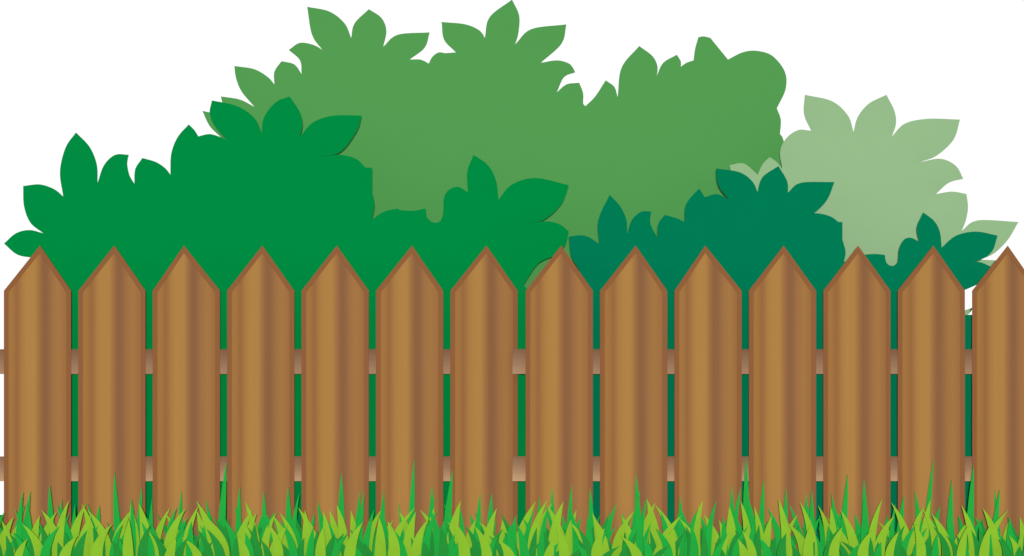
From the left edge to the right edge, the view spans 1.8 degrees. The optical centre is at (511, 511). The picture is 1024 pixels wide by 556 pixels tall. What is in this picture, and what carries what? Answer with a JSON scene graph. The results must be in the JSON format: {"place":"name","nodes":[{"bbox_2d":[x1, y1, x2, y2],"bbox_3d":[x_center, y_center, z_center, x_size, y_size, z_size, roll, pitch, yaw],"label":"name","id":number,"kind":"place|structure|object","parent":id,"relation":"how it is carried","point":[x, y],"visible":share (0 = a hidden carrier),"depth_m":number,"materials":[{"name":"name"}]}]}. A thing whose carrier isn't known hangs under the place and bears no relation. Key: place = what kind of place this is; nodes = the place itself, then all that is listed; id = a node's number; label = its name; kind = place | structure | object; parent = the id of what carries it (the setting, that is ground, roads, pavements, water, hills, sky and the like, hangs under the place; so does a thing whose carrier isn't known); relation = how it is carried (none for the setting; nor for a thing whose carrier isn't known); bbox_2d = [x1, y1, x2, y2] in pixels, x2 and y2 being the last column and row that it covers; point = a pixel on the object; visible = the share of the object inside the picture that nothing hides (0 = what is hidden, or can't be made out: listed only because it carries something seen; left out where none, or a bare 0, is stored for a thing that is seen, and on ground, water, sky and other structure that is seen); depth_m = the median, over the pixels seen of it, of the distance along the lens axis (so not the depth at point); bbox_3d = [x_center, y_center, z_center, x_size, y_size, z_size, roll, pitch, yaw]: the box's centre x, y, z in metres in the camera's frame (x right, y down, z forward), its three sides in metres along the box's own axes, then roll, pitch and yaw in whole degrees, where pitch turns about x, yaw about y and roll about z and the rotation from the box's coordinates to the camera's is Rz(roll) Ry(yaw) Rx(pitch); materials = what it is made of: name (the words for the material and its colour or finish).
{"place":"outdoors","nodes":[
{"label":"outdoors","id":0,"kind":"place"},
{"bbox_2d":[0,515,3,529],"bbox_3d":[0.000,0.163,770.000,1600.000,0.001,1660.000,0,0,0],"label":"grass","id":1,"kind":"structure","parent":0,"point":[1,525],"depth_m":477.15,"materials":[{"name":"plant"}]},
{"bbox_2d":[4,96,568,526],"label":"leafy bush","id":2,"kind":"object","parent":1,"relation":"on","point":[288,198],"visible":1,"depth_m":100.20,"materials":[{"name":"green plant"}]},
{"bbox_2d":[203,0,786,287],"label":"leafy bush","id":3,"kind":"object","parent":1,"relation":"on","point":[671,136],"visible":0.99,"depth_m":100.53,"materials":[{"name":"green plant"}]},
{"bbox_2d":[0,246,1023,555],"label":"picket fence","id":4,"kind":"object","parent":1,"relation":"on","point":[558,360],"visible":1,"depth_m":99.97,"materials":[{"name":"brown wood"}]},
{"bbox_2d":[569,166,996,541],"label":"leafy bush","id":5,"kind":"object","parent":1,"relation":"on","point":[745,232],"visible":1,"depth_m":100.12,"materials":[{"name":"teal plant"}]},
{"bbox_2d":[730,95,1017,314],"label":"leafy bush","id":6,"kind":"object","parent":1,"relation":"on","point":[884,196],"visible":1,"depth_m":100.36,"materials":[{"name":"green plant"}]},
{"bbox_2d":[0,457,1023,555],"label":"grass","id":7,"kind":"structure","parent":0,"point":[641,536],"depth_m":99.70,"materials":[{"name":"green plant"}]},
{"bbox_2d":[0,0,1023,514],"label":"sky","id":8,"kind":"structure","parent":0,"point":[127,77],"materials":[{"name":"white"}]}
]}

